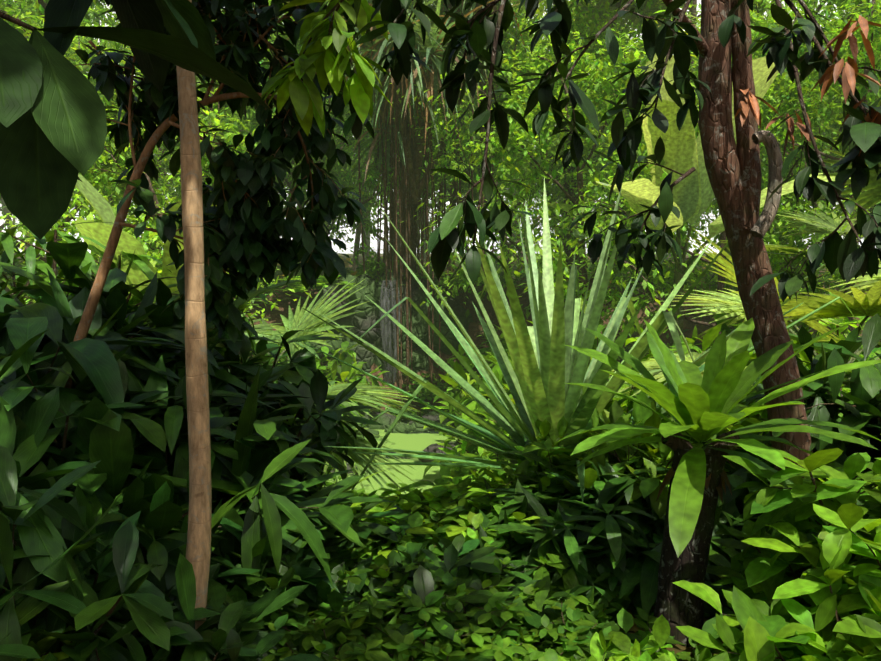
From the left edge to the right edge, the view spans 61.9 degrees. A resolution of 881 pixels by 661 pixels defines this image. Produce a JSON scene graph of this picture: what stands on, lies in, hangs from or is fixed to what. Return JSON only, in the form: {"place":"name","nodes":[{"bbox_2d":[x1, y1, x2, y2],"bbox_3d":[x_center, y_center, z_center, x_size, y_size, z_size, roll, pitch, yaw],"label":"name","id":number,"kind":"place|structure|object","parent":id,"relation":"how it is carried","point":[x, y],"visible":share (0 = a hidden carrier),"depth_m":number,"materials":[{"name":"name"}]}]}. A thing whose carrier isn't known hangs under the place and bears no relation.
{"place":"outdoors","nodes":[
{"label":"outdoors","id":0,"kind":"place"},
{"bbox_2d":[261,0,392,136],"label":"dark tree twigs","id":1,"kind":"object","parent":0,"point":[325,62],"visible":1,"depth_m":2.75,"materials":[{"name":"green plant"}]},
{"bbox_2d":[323,419,483,496],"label":"pond water","id":2,"kind":"structure","parent":0,"point":[416,441],"depth_m":10.79,"materials":[{"name":"green liquid"}]},
{"bbox_2d":[0,0,875,253],"bbox_3d":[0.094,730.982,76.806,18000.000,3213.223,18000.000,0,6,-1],"label":"sky","id":3,"kind":"structure","parent":0,"point":[348,245],"depth_m":5767.78,"materials":[{"name":"white"}]},
{"bbox_2d":[5,253,880,652],"bbox_3d":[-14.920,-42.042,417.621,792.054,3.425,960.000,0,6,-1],"label":"ground","id":4,"kind":"structure","parent":0,"point":[273,315],"depth_m":14.72,"materials":[{"name":"green plant"}]},
{"bbox_2d":[0,0,116,197],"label":"tree","id":5,"kind":"object","parent":4,"relation":"on","point":[25,10],"visible":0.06,"depth_m":18.54,"materials":[{"name":"green plant"}]},
{"bbox_2d":[0,0,139,257],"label":"tree","id":6,"kind":"object","parent":4,"relation":"on","point":[71,53],"visible":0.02,"depth_m":24.25,"materials":[{"name":"green plant"}]},
{"bbox_2d":[22,619,148,660],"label":"bright shrub","id":7,"kind":"object","parent":4,"relation":"on","point":[42,646],"visible":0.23,"depth_m":1.88,"materials":[{"name":"green plant"}]},
{"bbox_2d":[2,0,176,207],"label":"tree","id":8,"kind":"object","parent":4,"relation":"on","point":[77,37],"visible":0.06,"depth_m":16.76,"materials":[{"name":"green plant"}]},
{"bbox_2d":[0,222,182,327],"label":"narrow shrub","id":9,"kind":"object","parent":4,"relation":"on","point":[32,263],"visible":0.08,"depth_m":4.61,"materials":[{"name":"green plant"}]},
{"bbox_2d":[35,8,203,241],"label":"tree","id":10,"kind":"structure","parent":4,"relation":"on","point":[172,190],"depth_m":28.57,"materials":[{"name":"green plant"}]},
{"bbox_2d":[0,267,243,425],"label":"narrow shrub","id":11,"kind":"object","parent":4,"relation":"on","point":[64,309],"visible":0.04,"depth_m":3.39,"materials":[{"name":"green plant"}]},
{"bbox_2d":[0,445,256,660],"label":"shrub","id":12,"kind":"object","parent":4,"relation":"on","point":[52,534],"visible":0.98,"depth_m":1.89,"materials":[{"name":"green plant"}]},
{"bbox_2d":[0,0,270,282],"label":"tree","id":13,"kind":"object","parent":4,"relation":"on","point":[40,5],"depth_m":11.86,"materials":[{"name":"green plant"}]},
{"bbox_2d":[0,0,272,239],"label":"large leaves","id":14,"kind":"object","parent":4,"relation":"on","point":[53,127],"visible":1,"depth_m":1.46,"materials":[{"name":"green plant"}]},
{"bbox_2d":[11,241,278,379],"bbox_3d":[-2.298,0.464,5.241,2.486,2.224,2.862,4,7,31],"label":"narrow shrub","id":15,"kind":"object","parent":4,"relation":"on","point":[145,269],"visible":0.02,"depth_m":5.18,"materials":[{"name":"green plant"}]},
{"bbox_2d":[75,173,228,323],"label":"banana plant","id":16,"kind":"object","parent":4,"relation":"on","point":[102,207],"visible":0.06,"depth_m":5.27,"materials":[{"name":"green plant"}]},
{"bbox_2d":[0,99,311,333],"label":"tree","id":17,"kind":"object","parent":4,"relation":"on","point":[152,237],"visible":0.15,"depth_m":10.26,"materials":[{"name":"green plant"}]},
{"bbox_2d":[62,6,256,252],"bbox_3d":[-8.219,-6.239,20.573,8.622,9.432,7.805,2,6,21],"label":"tree","id":18,"kind":"object","parent":4,"relation":"on","point":[114,25],"visible":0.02,"depth_m":20.33,"materials":[{"name":"green plant"}]},
{"bbox_2d":[0,262,319,510],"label":"lance shrub","id":19,"kind":"object","parent":4,"relation":"on","point":[93,362],"visible":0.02,"depth_m":3.32,"materials":[{"name":"green plant"}]},
{"bbox_2d":[0,241,322,522],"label":"shrub","id":20,"kind":"object","parent":4,"relation":"on","point":[68,258],"visible":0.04,"depth_m":3.80,"materials":[{"name":"green plant"}]},
{"bbox_2d":[0,317,326,621],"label":"shrub","id":21,"kind":"object","parent":4,"relation":"on","point":[96,429],"visible":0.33,"depth_m":2.55,"materials":[{"name":"green plant"}]},
{"bbox_2d":[46,457,284,660],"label":"shrub","id":22,"kind":"object","parent":4,"relation":"on","point":[157,553],"visible":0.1,"depth_m":2.40,"materials":[{"name":"green plant"}]},
{"bbox_2d":[82,19,273,295],"bbox_3d":[-4.706,-2.562,13.026,3.033,7.753,6.275,-3,7,-29],"label":"feathery tree","id":23,"kind":"object","parent":4,"relation":"on","point":[214,107],"visible":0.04,"depth_m":12.40,"materials":[{"name":"green plant"}]},
{"bbox_2d":[13,353,367,561],"bbox_3d":[-1.418,0.730,3.059,2.133,1.267,1.765,-6,8,-43],"label":"shrub","id":24,"kind":"object","parent":4,"relation":"on","point":[339,518],"visible":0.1,"depth_m":3.04,"materials":[{"name":"green plant"}]},
{"bbox_2d":[176,0,211,629],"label":"tree trunk","id":25,"kind":"object","parent":4,"relation":"on","point":[198,550],"visible":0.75,"depth_m":2.23,"materials":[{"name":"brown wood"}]},
{"bbox_2d":[70,598,323,660],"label":"shrub","id":26,"kind":"object","parent":4,"relation":"on","point":[230,635],"visible":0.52,"depth_m":2.14,"materials":[{"name":"green plant"}]},
{"bbox_2d":[64,0,386,387],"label":"arching tree","id":27,"kind":"object","parent":4,"relation":"on","point":[246,227],"visible":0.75,"depth_m":3.27,"materials":[{"name":"green plant"}]},
{"bbox_2d":[83,355,392,614],"bbox_3d":[-1.143,0.970,3.365,1.751,1.787,2.338,2,6,14],"label":"lance shrub","id":28,"kind":"object","parent":4,"relation":"on","point":[262,520],"visible":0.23,"depth_m":2.99,"materials":[{"name":"green plant"}]},
{"bbox_2d":[107,2,372,222],"bbox_3d":[-4.203,-5.191,17.413,6.728,8.130,7.432,2,6,18],"label":"tree","id":29,"kind":"object","parent":4,"relation":"on","point":[334,168],"visible":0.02,"depth_m":16.21,"materials":[{"name":"green plant"}]},
{"bbox_2d":[125,262,377,493],"bbox_3d":[-1.371,0.462,4.866,1.884,2.119,1.761,-1,6,-7],"label":"shrub","id":30,"kind":"object","parent":4,"relation":"on","point":[304,369],"visible":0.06,"depth_m":4.68,"materials":[{"name":"green plant"}]},
{"bbox_2d":[210,296,325,493],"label":"shrub","id":31,"kind":"object","parent":4,"relation":"on","point":[251,354],"depth_m":5.31,"materials":[{"name":"green plant"}]},
{"bbox_2d":[180,0,369,280],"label":"feathery tree","id":32,"kind":"object","parent":4,"relation":"on","point":[325,156],"depth_m":16.45,"materials":[{"name":"green plant"}]},
{"bbox_2d":[174,350,382,503],"bbox_3d":[-1.275,0.686,4.061,1.765,1.197,2.133,-5,8,-38],"label":"shrub","id":33,"kind":"object","parent":4,"relation":"on","point":[316,391],"visible":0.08,"depth_m":4.12,"materials":[{"name":"green plant"}]},
{"bbox_2d":[207,507,393,660],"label":"shrub","id":34,"kind":"object","parent":4,"relation":"on","point":[306,577],"visible":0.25,"depth_m":2.77,"materials":[{"name":"green plant"}]},
{"bbox_2d":[239,316,362,418],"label":"bright shrub","id":35,"kind":"object","parent":4,"relation":"on","point":[348,371],"visible":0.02,"depth_m":10.89,"materials":[{"name":"green plant"}]},
{"bbox_2d":[259,273,377,292],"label":"bright shrub","id":36,"kind":"object","parent":4,"relation":"on","point":[300,287],"visible":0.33,"depth_m":14.26,"materials":[{"name":"green plant"}]},
{"bbox_2d":[265,307,389,426],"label":"bright shrub","id":37,"kind":"object","parent":4,"relation":"on","point":[334,367],"visible":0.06,"depth_m":13.12,"materials":[{"name":"green plant"}]},
{"bbox_2d":[239,277,422,495],"bbox_3d":[-1.819,0.829,6.499,3.380,2.581,3.607,0,6,-1],"label":"fan palm","id":38,"kind":"object","parent":4,"relation":"on","point":[309,323],"visible":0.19,"depth_m":6.64,"materials":[{"name":"green plant"}]},
{"bbox_2d":[241,544,450,660],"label":"shrub","id":39,"kind":"object","parent":4,"relation":"on","point":[302,637],"visible":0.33,"depth_m":2.62,"materials":[{"name":"green plant"}]},
{"bbox_2d":[200,0,491,281],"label":"tree","id":40,"kind":"object","parent":4,"relation":"on","point":[369,226],"visible":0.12,"depth_m":15.16,"materials":[{"name":"green plant"}]},
{"bbox_2d":[268,116,434,271],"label":"feathery tree","id":41,"kind":"object","parent":4,"relation":"on","point":[358,232],"visible":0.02,"depth_m":20.62,"materials":[{"name":"green plant"}]},
{"bbox_2d":[302,488,436,555],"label":"bright shrub","id":42,"kind":"object","parent":4,"relation":"on","point":[404,516],"visible":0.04,"depth_m":3.58,"materials":[{"name":"green plant"}]},
{"bbox_2d":[268,270,472,473],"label":"waterfall rocks","id":43,"kind":"object","parent":4,"relation":"on","point":[362,322],"visible":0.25,"depth_m":14.14,"materials":[{"name":"grey stone"}]},
{"bbox_2d":[308,502,447,583],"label":"shrub","id":44,"kind":"object","parent":4,"relation":"on","point":[362,529],"visible":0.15,"depth_m":3.41,"materials":[{"name":"green plant"}]},
{"bbox_2d":[346,259,430,281],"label":"bright shrub","id":45,"kind":"object","parent":4,"relation":"on","point":[360,270],"visible":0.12,"depth_m":15.24,"materials":[{"name":"green plant"}]},
{"bbox_2d":[379,280,399,384],"bbox_3d":[-0.968,0.331,14.136,0.400,2.580,0.258,0,6,-1],"label":"waterfall sheet","id":46,"kind":"object","parent":4,"relation":"on","point":[388,334],"visible":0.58,"depth_m":14.03,"materials":[{"name":"liquid"}]},
{"bbox_2d":[319,511,479,623],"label":"shrub","id":47,"kind":"object","parent":4,"relation":"on","point":[381,564],"visible":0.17,"depth_m":3.34,"materials":[{"name":"green plant"}]},
{"bbox_2d":[328,488,472,568],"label":"bright shrub","id":48,"kind":"object","parent":4,"relation":"on","point":[411,495],"visible":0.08,"depth_m":3.68,"materials":[{"name":"green plant"}]},
{"bbox_2d":[286,0,545,410],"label":"tree","id":49,"kind":"object","parent":4,"relation":"on","point":[407,171],"visible":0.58,"depth_m":13.84,"materials":[{"name":"green plant"}]},
{"bbox_2d":[326,0,528,263],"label":"tree","id":50,"kind":"object","parent":4,"relation":"on","point":[398,240],"visible":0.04,"depth_m":21.18,"materials":[{"name":"green plant"}]},
{"bbox_2d":[310,544,545,660],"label":"shrub","id":51,"kind":"object","parent":4,"relation":"on","point":[395,639],"visible":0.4,"depth_m":2.67,"materials":[{"name":"green plant"}]},
{"bbox_2d":[345,508,516,591],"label":"shrub","id":52,"kind":"object","parent":4,"relation":"on","point":[395,528],"visible":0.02,"depth_m":3.46,"materials":[{"name":"green plant"}]},
{"bbox_2d":[402,373,461,400],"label":"shrub","id":53,"kind":"object","parent":4,"relation":"on","point":[422,394],"visible":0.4,"depth_m":13.82,"materials":[{"name":"green plant"}]},
{"bbox_2d":[353,478,525,556],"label":"bright shrub","id":54,"kind":"object","parent":4,"relation":"on","point":[460,487],"visible":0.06,"depth_m":3.95,"materials":[{"name":"green plant"}]},
{"bbox_2d":[0,256,880,660],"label":"ground cover plants","id":55,"kind":"object","parent":4,"relation":"on","point":[710,612],"depth_m":14.30,"materials":[{"name":"green plant"}]},
{"bbox_2d":[309,557,590,660],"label":"shrub","id":56,"kind":"object","parent":4,"relation":"on","point":[501,650],"visible":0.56,"depth_m":2.65,"materials":[{"name":"green plant"}]},
{"bbox_2d":[330,528,570,659],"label":"shrub","id":57,"kind":"object","parent":4,"relation":"on","point":[423,580],"visible":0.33,"depth_m":3.02,"materials":[{"name":"green plant"}]},
{"bbox_2d":[405,269,515,288],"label":"bright shrub","id":58,"kind":"object","parent":4,"relation":"on","point":[442,280],"visible":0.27,"depth_m":14.35,"materials":[{"name":"green plant"}]},
{"bbox_2d":[421,352,517,480],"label":"bright shrub","id":59,"kind":"object","parent":4,"relation":"on","point":[445,470],"visible":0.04,"depth_m":10.28,"materials":[{"name":"green plant"}]},
{"bbox_2d":[433,318,525,428],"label":"bright shrub","id":60,"kind":"object","parent":4,"relation":"on","point":[466,357],"visible":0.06,"depth_m":13.13,"materials":[{"name":"green plant"}]},
{"bbox_2d":[423,410,540,486],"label":"bright shrub","id":61,"kind":"object","parent":4,"relation":"on","point":[464,474],"visible":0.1,"depth_m":9.02,"materials":[{"name":"green plant"}]},
{"bbox_2d":[342,0,637,287],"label":"tree","id":62,"kind":"object","parent":4,"relation":"on","point":[450,125],"visible":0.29,"depth_m":13.76,"materials":[{"name":"green plant"}]},
{"bbox_2d":[398,466,588,551],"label":"bright shrub","id":63,"kind":"object","parent":4,"relation":"on","point":[455,529],"visible":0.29,"depth_m":3.77,"materials":[{"name":"green plant"}]},
{"bbox_2d":[378,1,615,276],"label":"tree","id":64,"kind":"object","parent":4,"relation":"on","point":[475,194],"visible":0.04,"depth_m":18.75,"materials":[{"name":"green plant"}]},
{"bbox_2d":[417,540,611,658],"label":"shrub","id":65,"kind":"object","parent":4,"relation":"on","point":[530,589],"visible":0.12,"depth_m":3.00,"materials":[{"name":"green plant"}]},
{"bbox_2d":[458,14,606,260],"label":"tree","id":66,"kind":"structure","parent":4,"relation":"on","point":[514,235],"depth_m":27.65,"materials":[{"name":"green plant"}]},
{"bbox_2d":[439,307,630,462],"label":"bright shrub","id":67,"kind":"object","parent":4,"relation":"on","point":[473,405],"visible":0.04,"depth_m":9.45,"materials":[{"name":"green plant"}]},
{"bbox_2d":[449,569,630,660],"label":"shrub","id":68,"kind":"object","parent":4,"relation":"on","point":[589,621],"visible":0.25,"depth_m":2.82,"materials":[{"name":"green plant"}]},
{"bbox_2d":[466,468,621,551],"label":"shrub","id":69,"kind":"object","parent":4,"relation":"on","point":[552,483],"depth_m":3.93,"materials":[{"name":"green plant"}]},
{"bbox_2d":[448,20,647,264],"bbox_3d":[3.816,-5.811,21.958,5.956,8.471,8.489,5,8,42],"label":"tree","id":70,"kind":"object","parent":4,"relation":"on","point":[537,160],"visible":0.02,"depth_m":21.76,"materials":[{"name":"green plant"}]},
{"bbox_2d":[449,477,655,614],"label":"lance shrub","id":71,"kind":"object","parent":4,"relation":"on","point":[544,550],"visible":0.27,"depth_m":3.50,"materials":[{"name":"green plant"}]},
{"bbox_2d":[429,0,700,289],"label":"tree","id":72,"kind":"object","parent":4,"relation":"on","point":[634,19],"visible":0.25,"depth_m":14.79,"materials":[{"name":"green plant"}]},
{"bbox_2d":[402,9,729,415],"bbox_3d":[2.109,-1.880,12.572,6.005,7.423,7.323,3,7,28],"label":"tree","id":73,"kind":"object","parent":4,"relation":"on","point":[590,79],"visible":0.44,"depth_m":11.64,"materials":[{"name":"green plant"}]},
{"bbox_2d":[472,414,690,518],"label":"bright shrub","id":74,"kind":"object","parent":4,"relation":"on","point":[650,486],"visible":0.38,"depth_m":3.97,"materials":[{"name":"green plant"}]},
{"bbox_2d":[288,178,875,508],"bbox_3d":[0.809,0.137,4.809,3.517,2.500,3.775,0,6,-1],"label":"variegated screw pine","id":75,"kind":"object","parent":4,"relation":"on","point":[547,364],"visible":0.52,"depth_m":4.61,"materials":[{"name":"green plant"}]},
{"bbox_2d":[508,357,656,434],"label":"bright shrub","id":76,"kind":"object","parent":4,"relation":"on","point":[616,397],"depth_m":8.11,"materials":[{"name":"green plant"}]},
{"bbox_2d":[482,478,723,638],"bbox_3d":[0.720,1.085,3.513,1.253,0.713,1.202,1,6,5],"label":"lance shrub","id":77,"kind":"object","parent":4,"relation":"on","point":[614,541],"visible":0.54,"depth_m":3.25,"materials":[{"name":"green plant"}]},
{"bbox_2d":[503,607,714,660],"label":"shrub","id":78,"kind":"object","parent":4,"relation":"on","point":[625,619],"visible":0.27,"depth_m":2.79,"materials":[{"name":"green plant"}]},
{"bbox_2d":[350,0,880,480],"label":"dark tree","id":79,"kind":"object","parent":4,"relation":"on","point":[722,46],"visible":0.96,"depth_m":3.09,"materials":[{"name":"green plant"}]},
{"bbox_2d":[461,0,770,291],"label":"tree","id":80,"kind":"object","parent":4,"relation":"on","point":[579,24],"visible":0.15,"depth_m":14.06,"materials":[{"name":"green plant"}]},
{"bbox_2d":[558,615,676,660],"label":"ribbed shrub","id":81,"kind":"object","parent":4,"relation":"on","point":[622,647],"visible":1,"depth_m":2.40,"materials":[{"name":"green plant"}]},
{"bbox_2d":[496,435,741,552],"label":"lance shrub","id":82,"kind":"object","parent":4,"relation":"on","point":[614,485],"visible":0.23,"depth_m":3.71,"materials":[{"name":"green plant"}]},
{"bbox_2d":[501,458,741,604],"bbox_3d":[0.901,1.071,3.753,1.432,0.713,1.374,0,6,-5],"label":"lance shrub","id":83,"kind":"object","parent":4,"relation":"on","point":[631,580],"visible":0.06,"depth_m":3.51,"materials":[{"name":"green plant"}]},
{"bbox_2d":[542,202,701,351],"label":"tree","id":84,"kind":"object","parent":4,"relation":"on","point":[567,208],"visible":0.15,"depth_m":12.91,"materials":[{"name":"green plant"}]},
{"bbox_2d":[547,369,748,514],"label":"bright shrub","id":85,"kind":"object","parent":4,"relation":"on","point":[614,412],"visible":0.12,"depth_m":4.18,"materials":[{"name":"green plant"}]},
{"bbox_2d":[620,433,769,565],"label":"lance shrub","id":86,"kind":"object","parent":4,"relation":"on","point":[736,513],"depth_m":3.73,"materials":[{"name":"green plant"}]},
{"bbox_2d":[605,323,812,458],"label":"bright shrub","id":87,"kind":"object","parent":4,"relation":"on","point":[628,341],"depth_m":6.31,"materials":[{"name":"green plant"}]},
{"bbox_2d":[676,645,741,660],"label":"ribbed shrub","id":88,"kind":"object","parent":4,"relation":"on","point":[702,652],"visible":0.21,"depth_m":2.44,"materials":[{"name":"green plant"}]},
{"bbox_2d":[550,25,873,355],"bbox_3d":[3.929,-1.477,10.695,4.905,5.366,4.441,3,7,27],"label":"tree","id":89,"kind":"object","parent":4,"relation":"on","point":[786,96],"visible":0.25,"depth_m":10.15,"materials":[{"name":"green plant"}]},
{"bbox_2d":[555,318,880,647],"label":"fern birds nest on stump","id":90,"kind":"object","parent":4,"relation":"on","point":[694,404],"visible":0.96,"depth_m":2.92,"materials":[{"name":"green plant"}]},
{"bbox_2d":[596,54,850,351],"bbox_3d":[3.612,-0.775,9.470,3.110,5.195,2.049,2,6,16],"label":"banana plant","id":91,"kind":"object","parent":4,"relation":"on","point":[693,195],"visible":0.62,"depth_m":9.61,"materials":[{"name":"green plant"}]},
{"bbox_2d":[578,0,876,276],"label":"tree","id":92,"kind":"object","parent":4,"relation":"on","point":[694,10],"visible":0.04,"depth_m":16.37,"materials":[{"name":"green plant"}]},
{"bbox_2d":[710,464,773,587],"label":"lance shrub","id":93,"kind":"object","parent":4,"relation":"on","point":[737,525],"visible":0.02,"depth_m":3.68,"materials":[{"name":"green plant"}]},
{"bbox_2d":[608,227,880,396],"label":"fan palm","id":94,"kind":"object","parent":4,"relation":"on","point":[861,303],"visible":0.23,"depth_m":5.69,"materials":[{"name":"green plant"}]},
{"bbox_2d":[654,311,850,374],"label":"bright shrub","id":95,"kind":"object","parent":4,"relation":"on","point":[710,335],"depth_m":8.76,"materials":[{"name":"green plant"}]},
{"bbox_2d":[629,0,880,334],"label":"tree","id":96,"kind":"object","parent":4,"relation":"on","point":[757,5],"visible":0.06,"depth_m":12.86,"materials":[{"name":"green plant"}]},
{"bbox_2d":[673,503,880,660],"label":"ribbed shrub","id":97,"kind":"object","parent":4,"relation":"on","point":[766,630],"visible":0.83,"depth_m":2.28,"materials":[{"name":"green plant"}]},
{"bbox_2d":[695,0,880,338],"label":"tree","id":98,"kind":"object","parent":4,"relation":"on","point":[864,91],"visible":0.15,"depth_m":10.93,"materials":[{"name":"green plant"}]},
{"bbox_2d":[697,94,880,337],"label":"fan palm","id":99,"kind":"object","parent":4,"relation":"on","point":[870,197],"visible":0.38,"depth_m":8.71,"materials":[{"name":"green plant"}]},
{"bbox_2d":[718,0,862,262],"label":"tree","id":100,"kind":"object","parent":4,"relation":"on","point":[819,1],"depth_m":19.14,"materials":[{"name":"green plant"}]},
{"bbox_2d":[702,313,880,535],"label":"shrub","id":101,"kind":"object","parent":4,"relation":"on","point":[863,413],"visible":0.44,"depth_m":3.78,"materials":[{"name":"green plant"}]},
{"bbox_2d":[706,448,880,655],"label":"ribbed shrub","id":102,"kind":"object","parent":4,"relation":"on","point":[834,493],"visible":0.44,"depth_m":2.59,"materials":[{"name":"green plant"}]},
{"bbox_2d":[724,348,873,482],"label":"bright shrub","id":103,"kind":"object","parent":4,"relation":"on","point":[804,357],"visible":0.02,"depth_m":4.28,"materials":[{"name":"green plant"}]},
{"bbox_2d":[730,588,880,660],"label":"ribbed shrub","id":104,"kind":"object","parent":4,"relation":"on","point":[863,630],"visible":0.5,"depth_m":2.10,"materials":[{"name":"green plant"}]},
{"bbox_2d":[744,472,867,597],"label":"ribbed shrub","id":105,"kind":"object","parent":4,"relation":"on","point":[788,573],"visible":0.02,"depth_m":2.93,"materials":[{"name":"green plant"}]},
{"bbox_2d":[782,0,879,253],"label":"tree","id":106,"kind":"object","parent":4,"relation":"on","point":[831,132],"visible":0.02,"depth_m":17.70,"materials":[{"name":"green plant"}]},
{"bbox_2d":[803,292,880,400],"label":"bright shrub","id":107,"kind":"object","parent":4,"relation":"on","point":[861,355],"visible":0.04,"depth_m":7.58,"materials":[{"name":"green plant"}]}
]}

